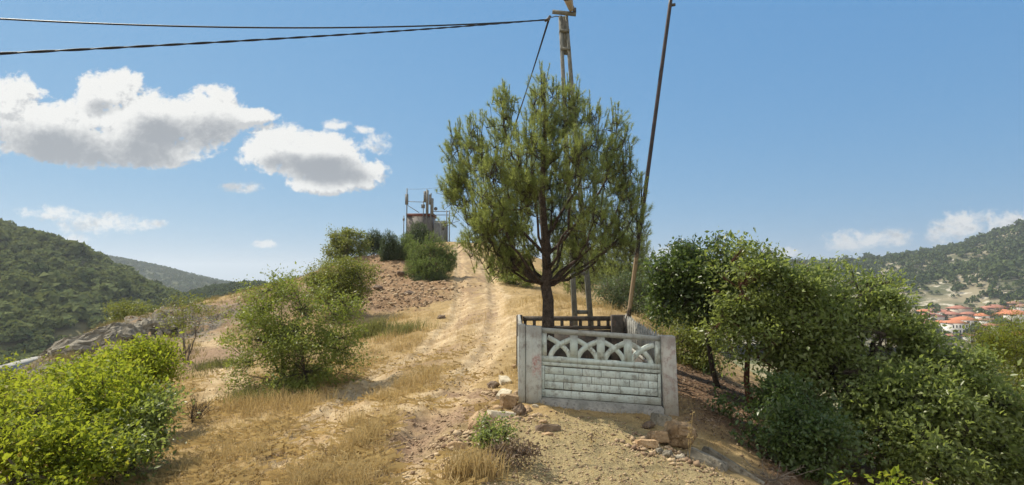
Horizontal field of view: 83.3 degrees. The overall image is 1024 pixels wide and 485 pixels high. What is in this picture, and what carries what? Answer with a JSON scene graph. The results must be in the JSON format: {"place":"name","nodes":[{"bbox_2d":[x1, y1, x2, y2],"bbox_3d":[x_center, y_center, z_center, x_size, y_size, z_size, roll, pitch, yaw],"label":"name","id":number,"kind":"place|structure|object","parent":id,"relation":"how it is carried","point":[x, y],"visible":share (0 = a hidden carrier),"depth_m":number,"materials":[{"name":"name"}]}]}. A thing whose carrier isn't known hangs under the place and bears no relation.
{"place":"outdoors","nodes":[
{"label":"outdoors","id":0,"kind":"place"},
{"bbox_2d":[0,356,37,370],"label":"road","id":1,"kind":"structure","parent":0,"point":[25,361],"depth_m":133.45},
{"bbox_2d":[0,245,134,353],"bbox_3d":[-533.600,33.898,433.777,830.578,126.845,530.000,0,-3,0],"label":"hill","id":2,"kind":"structure","parent":0,"point":[79,328],"depth_m":200.21,"materials":[{"name":"plant"}]},
{"bbox_2d":[30,262,54,275],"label":"lone tree","id":3,"kind":"object","parent":2,"relation":"on","point":[37,268],"visible":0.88,"depth_m":232.88,"materials":[{"name":"green plant"}]},
{"bbox_2d":[77,272,90,282],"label":"lone tree","id":4,"kind":"object","parent":2,"relation":"on","point":[85,276],"visible":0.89,"depth_m":244.46,"materials":[{"name":"green plant"}]},
{"bbox_2d":[0,218,204,355],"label":"scrub","id":5,"kind":"object","parent":2,"relation":"on","point":[33,308],"visible":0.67,"depth_m":235.33,"materials":[{"name":"green plant"}]},
{"bbox_2d":[117,280,132,289],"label":"lone tree","id":6,"kind":"object","parent":2,"relation":"on","point":[123,284],"visible":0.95,"depth_m":252.37,"materials":[{"name":"green plant"}]},
{"bbox_2d":[116,260,209,291],"bbox_3d":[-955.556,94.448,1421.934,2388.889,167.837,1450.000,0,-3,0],"label":"hill","id":7,"kind":"structure","parent":0,"point":[175,282],"depth_m":1015.64,"materials":[{"name":"plant"}]},
{"bbox_2d":[106,254,233,291],"bbox_3d":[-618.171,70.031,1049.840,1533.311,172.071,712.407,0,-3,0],"label":"wood","id":8,"kind":"object","parent":7,"relation":"on","point":[191,277],"visible":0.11,"depth_m":1060.59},
{"bbox_2d":[195,322,245,400],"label":"footpath","id":9,"kind":"structure","parent":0,"point":[213,388],"depth_m":17.49,"materials":[{"name":"soil"}]},
{"bbox_2d":[228,242,515,484],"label":"dirt track","id":10,"kind":"structure","parent":0,"point":[490,291],"depth_m":13.53,"materials":[{"name":"soil"}]},
{"bbox_2d":[0,241,1023,484],"bbox_3d":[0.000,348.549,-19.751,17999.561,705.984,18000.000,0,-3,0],"label":"ground","id":11,"kind":"structure","parent":0,"point":[635,421],"depth_m":9.70,"materials":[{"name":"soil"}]},
{"bbox_2d":[0,347,47,364],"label":"scrub","id":12,"kind":"object","parent":11,"relation":"on","point":[34,353],"visible":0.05,"depth_m":167.00,"materials":[{"name":"green plant"}]},
{"bbox_2d":[0,350,60,478],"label":"leafy shrub","id":13,"kind":"object","parent":11,"relation":"on","point":[7,378],"visible":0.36,"depth_m":8.98,"materials":[{"name":"green plant"}]},
{"bbox_2d":[0,368,161,484],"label":"leafy shrub","id":14,"kind":"object","parent":11,"relation":"on","point":[20,447],"visible":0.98,"depth_m":5.96,"materials":[{"name":"green plant"}]},
{"bbox_2d":[40,326,137,355],"bbox_3d":[-15.802,3.841,21.696,3.079,1.085,2.277,-14,12,-28],"label":"rock outcrop","id":15,"kind":"object","parent":11,"relation":"on","point":[85,341],"visible":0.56,"depth_m":21.23,"materials":[{"name":"stone"}]},
{"bbox_2d":[0,338,179,484],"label":"leafy shrub","id":16,"kind":"object","parent":11,"relation":"on","point":[99,388],"visible":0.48,"depth_m":7.34,"materials":[{"name":"green plant"}]},
{"bbox_2d":[32,372,200,484],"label":"leafy shrub","id":17,"kind":"object","parent":11,"relation":"on","point":[153,420],"visible":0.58,"depth_m":6.86,"materials":[{"name":"green plant"}]},
{"bbox_2d":[98,322,154,339],"bbox_3d":[-15.470,3.707,22.407,1.957,1.201,2.093,-2,-4,29],"label":"rock outcrop","id":18,"kind":"object","parent":11,"relation":"on","point":[133,327],"visible":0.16,"depth_m":22.74,"materials":[{"name":"stone"}]},
{"bbox_2d":[100,297,167,322],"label":"round bush","id":19,"kind":"object","parent":11,"relation":"on","point":[125,308],"visible":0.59,"depth_m":28.45,"materials":[{"name":"green plant"}]},
{"bbox_2d":[83,327,193,395],"bbox_3d":[-6.452,2.434,9.902,1.782,1.925,1.574,0,-3,0],"label":"leafy shrub","id":20,"kind":"object","parent":11,"relation":"on","point":[160,362],"visible":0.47,"depth_m":9.84,"materials":[{"name":"green plant"}]},
{"bbox_2d":[133,318,155,334],"bbox_3d":[-15.547,3.721,23.957,2.157,1.077,2.067,7,16,36],"label":"rock outcrop","id":21,"kind":"object","parent":11,"relation":"on","point":[140,326],"visible":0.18,"depth_m":23.62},
{"bbox_2d":[142,315,180,334],"bbox_3d":[-14.583,3.492,24.205,1.557,0.759,1.566,7,15,28],"label":"rock outcrop","id":22,"kind":"object","parent":11,"relation":"on","point":[151,322],"visible":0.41,"depth_m":23.82,"materials":[{"name":"stone"}]},
{"bbox_2d":[150,291,225,362],"bbox_3d":[-9.575,2.511,16.948,1.934,2.138,1.776,-2,-4,30],"label":"sparse shrub","id":23,"kind":"object","parent":11,"relation":"on","point":[182,322],"visible":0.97,"depth_m":16.86,"materials":[{"name":"grey plant"}]},
{"bbox_2d":[176,389,222,424],"bbox_3d":[-5.616,2.876,10.234,0.685,0.664,0.749,-2,-4,33],"label":"dead brush","id":24,"kind":"object","parent":11,"relation":"on","point":[199,409],"visible":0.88,"depth_m":10.20,"materials":[{"name":"brown plant"}]},
{"bbox_2d":[179,355,246,374],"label":"grass tuft","id":25,"kind":"object","parent":11,"relation":"on","point":[209,364],"visible":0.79,"depth_m":15.65,"materials":[{"name":"plant"}]},
{"bbox_2d":[22,266,411,388],"bbox_3d":[-15.469,4.994,30.307,18.073,10.172,33.856,0,-3,0],"label":"dry scrub","id":26,"kind":"object","parent":11,"relation":"on","point":[63,355],"visible":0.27,"depth_m":24.16,"materials":[{"name":"plant"}]},
{"bbox_2d":[208,384,301,403],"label":"grass tuft","id":27,"kind":"object","parent":11,"relation":"on","point":[256,390],"visible":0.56,"depth_m":11.63,"materials":[{"name":"plant"}]},
{"bbox_2d":[208,261,383,395],"bbox_3d":[-4.922,1.949,12.840,3.901,3.104,3.244,0,-3,0],"label":"locust bush","id":28,"kind":"object","parent":11,"relation":"on","point":[284,342],"visible":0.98,"depth_m":12.78,"materials":[{"name":"green plant"}]},
{"bbox_2d":[89,333,514,484],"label":"fallen straw","id":29,"kind":"object","parent":11,"relation":"on","point":[246,432],"visible":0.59,"depth_m":7.74,"materials":[{"name":"plant"}]},
{"bbox_2d":[299,250,384,313],"bbox_3d":[-7.738,1.807,25.998,3.717,3.038,3.575,3,-4,-41],"label":"locust bush","id":30,"kind":"object","parent":11,"relation":"on","point":[348,275],"visible":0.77,"depth_m":25.47,"materials":[{"name":"green plant"}]},
{"bbox_2d":[320,223,373,262],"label":"airy tree","id":31,"kind":"object","parent":11,"relation":"on","point":[346,241],"visible":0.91,"depth_m":46.03,"materials":[{"name":"green plant"}]},
{"bbox_2d":[2,265,725,484],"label":"dry grass","id":32,"kind":"structure","parent":11,"relation":"on","point":[311,479],"depth_m":9.92,"materials":[{"name":"plant"}]},
{"bbox_2d":[355,243,379,255],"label":"bush","id":33,"kind":"object","parent":11,"relation":"on","point":[367,251],"visible":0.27,"depth_m":47.75,"materials":[{"name":"green plant"}]},
{"bbox_2d":[362,227,382,254],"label":"juniper","id":34,"kind":"object","parent":11,"relation":"on","point":[376,240],"visible":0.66,"depth_m":49.96,"materials":[{"name":"green plant"}]},
{"bbox_2d":[354,314,399,338],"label":"grass tuft","id":35,"kind":"object","parent":11,"relation":"on","point":[372,328],"visible":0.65,"depth_m":20.70,"materials":[{"name":"plant"}]},
{"bbox_2d":[378,229,404,260],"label":"juniper","id":36,"kind":"object","parent":11,"relation":"on","point":[390,250],"visible":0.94,"depth_m":43.64,"materials":[{"name":"green plant"}]},
{"bbox_2d":[366,317,440,340],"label":"grass tuft","id":37,"kind":"object","parent":11,"relation":"on","point":[400,328],"visible":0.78,"depth_m":19.95,"materials":[{"name":"plant"}]},
{"bbox_2d":[405,188,407,230],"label":"antenna mast","id":38,"kind":"object","parent":11,"relation":"on","point":[406,199],"visible":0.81,"depth_m":62.88,"materials":[{"name":"metal"}]},
{"bbox_2d":[397,232,420,260],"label":"young pine","id":39,"kind":"object","parent":11,"relation":"on","point":[407,244],"visible":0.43,"depth_m":44.27,"materials":[{"name":"green plant"}]},
{"bbox_2d":[401,221,432,246],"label":"juniper","id":40,"kind":"object","parent":11,"relation":"on","point":[416,233],"visible":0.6,"depth_m":53.41,"materials":[{"name":"green plant"}]},
{"bbox_2d":[407,213,436,242],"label":"equipment shelter","id":41,"kind":"object","parent":11,"relation":"on","point":[413,217],"visible":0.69,"depth_m":63.23,"materials":[{"name":"metal"}]},
{"bbox_2d":[424,189,428,223],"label":"antenna mast","id":42,"kind":"object","parent":11,"relation":"on","point":[426,196],"visible":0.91,"depth_m":62.63,"materials":[{"name":"metal"}]},
{"bbox_2d":[409,269,448,281],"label":"juniper","id":43,"kind":"object","parent":11,"relation":"on","point":[440,277],"visible":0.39,"depth_m":35.06,"materials":[{"name":"green plant"}]},
{"bbox_2d":[402,230,458,280],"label":"young pine","id":44,"kind":"object","parent":11,"relation":"on","point":[436,259],"visible":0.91,"depth_m":36.45,"materials":[{"name":"green plant"}]},
{"bbox_2d":[429,193,436,236],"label":"antenna mast","id":45,"kind":"object","parent":11,"relation":"on","point":[431,204],"visible":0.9,"depth_m":62.49,"materials":[{"name":"metal"}]},
{"bbox_2d":[434,221,447,241],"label":"metal frame","id":46,"kind":"object","parent":11,"relation":"on","point":[441,228],"visible":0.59,"depth_m":62.86,"materials":[{"name":"metal"}]},
{"bbox_2d":[433,210,449,241],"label":"railing","id":47,"kind":"object","parent":11,"relation":"on","point":[446,211],"visible":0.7,"depth_m":62.37,"materials":[{"name":"metal"}]},
{"bbox_2d":[445,440,469,450],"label":"boulder","id":48,"kind":"object","parent":11,"relation":"on","point":[452,443],"visible":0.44,"depth_m":6.81,"materials":[{"name":"beige stone"}]},
{"bbox_2d":[423,436,518,484],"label":"grass tuft","id":49,"kind":"object","parent":11,"relation":"on","point":[479,467],"visible":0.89,"depth_m":5.78,"materials":[{"name":"plant"}]},
{"bbox_2d":[468,411,493,430],"bbox_3d":[-0.403,2.418,7.557,0.381,0.411,0.296,-9,-11,-23],"label":"boulder","id":50,"kind":"object","parent":11,"relation":"on","point":[471,423],"visible":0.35,"depth_m":7.50,"materials":[{"name":"beige stone"}]},
{"bbox_2d":[487,381,499,388],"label":"boulder","id":51,"kind":"object","parent":11,"relation":"on","point":[493,384],"visible":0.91,"depth_m":11.13,"materials":[{"name":"brown stone"}]},
{"bbox_2d":[465,410,526,457],"bbox_3d":[-0.234,2.266,6.758,0.682,0.583,0.669,-3,-4,41],"label":"shrub","id":52,"kind":"object","parent":11,"relation":"on","point":[487,433],"visible":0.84,"depth_m":6.74,"materials":[{"name":"green plant"}]},
{"bbox_2d":[487,410,516,418],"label":"boulder","id":53,"kind":"object","parent":11,"relation":"on","point":[494,414],"visible":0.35,"depth_m":8.44,"materials":[{"name":"stone"}]},
{"bbox_2d":[496,388,511,398],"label":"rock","id":54,"kind":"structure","parent":11,"relation":"on","point":[505,391],"depth_m":10.08,"materials":[{"name":"stone"}]},
{"bbox_2d":[499,375,511,384],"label":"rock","id":55,"kind":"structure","parent":11,"relation":"on","point":[503,380],"depth_m":11.47,"materials":[{"name":"stone"}]},
{"bbox_2d":[499,393,518,408],"bbox_3d":[-0.037,2.496,9.078,0.296,0.249,0.274,1,-3,-11],"label":"boulder","id":56,"kind":"object","parent":11,"relation":"on","point":[508,401],"visible":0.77,"depth_m":8.96,"materials":[{"name":"orange stone"}]},
{"bbox_2d":[479,425,547,472],"bbox_3d":[0.016,2.249,6.151,0.753,0.490,0.794,0,-3,0],"label":"withered plant","id":57,"kind":"object","parent":11,"relation":"on","point":[524,449],"visible":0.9,"depth_m":6.11,"materials":[{"name":"brown plant"}]},
{"bbox_2d":[494,268,540,287],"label":"track shrub","id":58,"kind":"object","parent":11,"relation":"on","point":[514,278],"visible":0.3,"depth_m":33.48,"materials":[{"name":"green plant"}]},
{"bbox_2d":[513,404,525,414],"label":"boulder","id":59,"kind":"object","parent":11,"relation":"on","point":[519,409],"visible":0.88,"depth_m":8.52,"materials":[{"name":"brown stone"}]},
{"bbox_2d":[434,59,653,355],"bbox_3d":[0.526,-0.366,10.790,3.565,6.262,4.052,-3,-4,42],"label":"pine tree","id":60,"kind":"object","parent":11,"relation":"on","point":[486,222],"visible":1,"depth_m":10.58,"materials":[{"name":"green plant"}]},
{"bbox_2d":[535,424,560,431],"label":"boulder","id":61,"kind":"object","parent":11,"relation":"on","point":[549,427],"visible":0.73,"depth_m":7.57,"materials":[{"name":"brown stone"}]},
{"bbox_2d":[540,245,599,294],"bbox_3d":[3.171,1.112,29.636,2.738,3.788,3.405,3,-4,-39],"label":"background pine","id":62,"kind":"object","parent":11,"relation":"on","point":[580,284],"visible":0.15,"depth_m":29.01,"materials":[{"name":"green plant"}]},
{"bbox_2d":[552,7,593,325],"bbox_3d":[1.528,-1.525,14.272,1.049,8.687,0.275,0,-3,0],"label":"utility pole","id":63,"kind":"object","parent":11,"relation":"on","point":[564,38],"visible":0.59,"depth_m":14.38,"materials":[{"name":"concrete"}]},
{"bbox_2d":[564,0,574,11],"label":"street lamp","id":64,"kind":"object","parent":63,"relation":"attached to","point":[569,5],"visible":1,"depth_m":14.20,"materials":[{"name":"metal"}]},
{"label":"cable clamp","id":65,"kind":"object","parent":63,"relation":"attached to","visible":0},
{"bbox_2d":[0,18,544,28],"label":"cable","id":66,"kind":"object","parent":65,"relation":"hanging from","point":[242,27],"visible":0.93,"depth_m":12.17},
{"bbox_2d":[0,19,547,54],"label":"cable","id":67,"kind":"object","parent":65,"relation":"hanging from","point":[135,46],"visible":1,"depth_m":9.20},
{"bbox_2d":[438,21,548,253],"bbox_3d":[-3.602,-1.712,38.468,0.028,4.896,49.413,1,-3,-10],"label":"cable","id":68,"kind":"object","parent":65,"relation":"hanging from","point":[526,89],"visible":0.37,"depth_m":15.99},
{"bbox_2d":[576,429,605,444],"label":"withered plant","id":69,"kind":"object","parent":11,"relation":"on","point":[592,435],"visible":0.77,"depth_m":7.24,"materials":[{"name":"brown plant"}]},
{"bbox_2d":[516,314,678,415],"bbox_3d":[1.390,2.321,10.981,2.592,1.806,3.570,0,-3,0],"label":"concrete fence","id":70,"kind":"object","parent":11,"relation":"on","point":[641,375],"visible":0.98,"depth_m":9.33,"materials":[{"name":"concrete"}]},
{"bbox_2d":[579,223,653,313],"bbox_3d":[4.589,1.155,24.748,3.503,4.372,3.088,0,-3,0],"label":"background pine","id":71,"kind":"object","parent":11,"relation":"on","point":[610,266],"visible":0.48,"depth_m":24.69,"materials":[{"name":"green plant"}]},
{"bbox_2d":[584,264,657,317],"bbox_3d":[3.855,1.728,19.120,3.310,2.102,2.428,0,-3,0],"label":"olive tree","id":72,"kind":"object","parent":11,"relation":"on","point":[621,298],"visible":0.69,"depth_m":18.72,"materials":[{"name":"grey plant"}]},
{"bbox_2d":[635,439,658,447],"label":"boulder","id":73,"kind":"object","parent":11,"relation":"on","point":[650,443],"visible":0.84,"depth_m":7.50,"materials":[{"name":"beige stone"}]},
{"bbox_2d":[620,0,675,360],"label":"leaning pole","id":74,"kind":"object","parent":11,"relation":"on","point":[636,257],"visible":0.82,"depth_m":12.45,"materials":[{"name":"weathered wood"}]},
{"bbox_2d":[641,421,655,428],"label":"boulder","id":75,"kind":"object","parent":11,"relation":"on","point":[648,424],"visible":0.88,"depth_m":8.37,"materials":[{"name":"brown stone"}]},
{"bbox_2d":[647,430,669,442],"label":"boulder","id":76,"kind":"object","parent":11,"relation":"on","point":[661,436],"visible":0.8,"depth_m":7.75,"materials":[{"name":"orange stone"}]},
{"bbox_2d":[650,412,671,426],"bbox_3d":[2.262,2.713,8.759,0.255,0.216,0.299,13,-16,-10],"label":"boulder","id":77,"kind":"object","parent":11,"relation":"on","point":[660,419],"visible":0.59,"depth_m":8.67,"materials":[{"name":"stone"}]},
{"bbox_2d":[629,249,695,325],"bbox_3d":[6.336,2.004,23.727,3.700,3.481,3.039,1,-3,-14],"label":"round tree","id":78,"kind":"object","parent":11,"relation":"on","point":[651,276],"visible":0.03,"depth_m":23.84,"materials":[{"name":"green plant"}]},
{"bbox_2d":[662,450,673,456],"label":"boulder","id":79,"kind":"object","parent":11,"relation":"on","point":[667,453],"visible":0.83,"depth_m":7.23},
{"bbox_2d":[663,419,697,448],"bbox_3d":[2.320,2.638,7.911,0.486,0.379,0.420,11,-12,-16],"label":"boulder","id":80,"kind":"object","parent":11,"relation":"on","point":[677,431],"visible":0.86,"depth_m":7.77,"materials":[{"name":"orange stone"}]},
{"bbox_2d":[631,230,743,387],"bbox_3d":[3.819,1.396,12.056,2.576,3.377,2.278,0,-3,0],"label":"oak tree","id":81,"kind":"object","parent":11,"relation":"on","point":[677,282],"visible":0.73,"depth_m":11.92,"materials":[{"name":"green plant"}]},
{"bbox_2d":[684,410,693,457],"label":"dry stalk","id":82,"kind":"object","parent":11,"relation":"on","point":[691,428],"visible":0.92,"depth_m":7.33,"materials":[{"name":"plant"}]},
{"bbox_2d":[640,307,740,374],"bbox_3d":[4.454,2.482,14.842,2.210,1.769,3.931,0,-3,0],"label":"yellow shrub","id":83,"kind":"object","parent":11,"relation":"on","point":[694,351],"visible":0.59,"depth_m":13.73,"materials":[{"name":"green plant"}]},
{"bbox_2d":[692,360,721,375],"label":"undergrowth shrub","id":84,"kind":"object","parent":11,"relation":"on","point":[706,368],"visible":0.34,"depth_m":13.16,"materials":[{"name":"green plant"}]},
{"bbox_2d":[687,447,728,472],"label":"stone slab","id":85,"kind":"structure","parent":11,"relation":"on","point":[711,461],"depth_m":7.23,"materials":[{"name":"stone"}]},
{"bbox_2d":[701,446,764,484],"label":"concrete slab","id":86,"kind":"structure","parent":11,"relation":"on","point":[734,467],"depth_m":7.29,"materials":[{"name":"concrete"}]},
{"bbox_2d":[685,226,864,409],"bbox_3d":[4.978,1.443,10.895,3.395,3.616,2.669,0,-3,0],"label":"oak tree","id":87,"kind":"object","parent":11,"relation":"on","point":[766,315],"visible":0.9,"depth_m":10.42,"materials":[{"name":"green plant"}]},
{"bbox_2d":[731,448,821,484],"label":"dead branches","id":88,"kind":"object","parent":11,"relation":"on","point":[775,480],"visible":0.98,"depth_m":7.25,"materials":[{"name":"brown wood"}]},
{"bbox_2d":[703,365,886,484],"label":"undergrowth shrub","id":89,"kind":"object","parent":11,"relation":"on","point":[817,432],"visible":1,"depth_m":8.17,"materials":[{"name":"green plant"}]},
{"bbox_2d":[677,362,929,484],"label":"leaf litter","id":90,"kind":"object","parent":11,"relation":"on","point":[711,419],"visible":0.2,"depth_m":10.04,"materials":[{"name":"plant"}]},
{"bbox_2d":[752,250,971,443],"bbox_3d":[6.494,2.116,10.797,4.050,3.962,3.407,3,-5,-44],"label":"oak tree","id":91,"kind":"object","parent":11,"relation":"on","point":[880,318],"visible":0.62,"depth_m":10.34,"materials":[{"name":"green plant"}]},
{"bbox_2d":[824,465,938,484],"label":"leafy sprig","id":92,"kind":"object","parent":11,"relation":"on","point":[886,474],"visible":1,"depth_m":4.55,"materials":[{"name":"green plant"}]},
{"bbox_2d":[829,333,1023,484],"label":"oak tree","id":93,"kind":"object","parent":11,"relation":"on","point":[965,428],"visible":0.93,"depth_m":8.90,"materials":[{"name":"green plant"}]},
{"bbox_2d":[948,295,1023,400],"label":"feathery tree","id":94,"kind":"object","parent":11,"relation":"on","point":[1005,337],"visible":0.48,"depth_m":14.70,"materials":[{"name":"green plant"}]},
{"bbox_2d":[0,0,1023,282],"label":"sky","id":95,"kind":"structure","parent":0,"point":[823,128],"materials":[{"name":"blue"}]},
{"bbox_2d":[606,228,1023,349],"bbox_3d":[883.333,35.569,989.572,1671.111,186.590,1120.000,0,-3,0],"label":"hill","id":96,"kind":"structure","parent":0,"point":[944,299],"depth_m":533.44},
{"bbox_2d":[593,218,1023,346],"bbox_3d":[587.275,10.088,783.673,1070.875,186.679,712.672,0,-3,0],"label":"wood","id":97,"kind":"object","parent":96,"relation":"on","point":[995,263],"visible":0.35,"depth_m":638.99,"materials":[{"name":"plant"}]},
{"bbox_2d":[922,313,945,319],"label":"village house","id":98,"kind":"structure","parent":96,"relation":"on","point":[940,317],"depth_m":469.72,"materials":[{"name":"paint"}]},
{"bbox_2d":[942,312,962,318],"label":"village house","id":99,"kind":"structure","parent":96,"relation":"on","point":[952,314],"depth_m":470.53,"materials":[{"name":"brown stone"}]},
{"bbox_2d":[941,320,969,333],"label":"village house","id":100,"kind":"structure","parent":96,"relation":"on","point":[956,324],"depth_m":441.83,"materials":[{"name":"paint"}]},
{"bbox_2d":[946,305,972,312],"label":"village house","id":101,"kind":"structure","parent":96,"relation":"on","point":[958,308],"depth_m":482.26,"materials":[{"name":"paint"}]},
{"bbox_2d":[949,316,979,324],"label":"village house","id":102,"kind":"structure","parent":96,"relation":"on","point":[967,319],"depth_m":455.59,"materials":[{"name":"orange tile"}]},
{"bbox_2d":[960,312,977,317],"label":"village house","id":103,"kind":"structure","parent":96,"relation":"on","point":[969,314],"depth_m":469.57,"materials":[{"name":"brown stone"}]},
{"bbox_2d":[930,303,1017,345],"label":"village trees","id":104,"kind":"object","parent":96,"relation":"on","point":[936,310],"visible":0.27,"depth_m":464.80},
{"bbox_2d":[973,313,994,318],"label":"village house","id":105,"kind":"structure","parent":96,"relation":"on","point":[980,315],"depth_m":462.68,"materials":[{"name":"orange tile"}]},
{"bbox_2d":[981,304,1009,311],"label":"village house","id":106,"kind":"structure","parent":96,"relation":"on","point":[993,307],"depth_m":473.65,"materials":[{"name":"brown stone"}]},
{"bbox_2d":[997,310,1023,323],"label":"village house","id":107,"kind":"structure","parent":96,"relation":"on","point":[1010,312],"depth_m":459.24,"materials":[{"name":"orange tile"}]},
{"bbox_2d":[1004,301,1023,306],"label":"village house","id":108,"kind":"structure","parent":96,"relation":"on","point":[1011,303],"depth_m":480.74,"materials":[{"name":"paint"}]},
{"bbox_2d":[1009,304,1023,310],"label":"village house","id":109,"kind":"structure","parent":96,"relation":"on","point":[1020,306],"depth_m":473.22,"materials":[{"name":"paint"}]},
{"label":"hill","id":110,"kind":"structure","parent":0,"visible":0},
{"bbox_2d":[181,279,276,298],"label":"wood","id":111,"kind":"object","parent":110,"relation":"on","point":[214,290],"visible":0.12,"depth_m":380.55,"materials":[{"name":"plant"}]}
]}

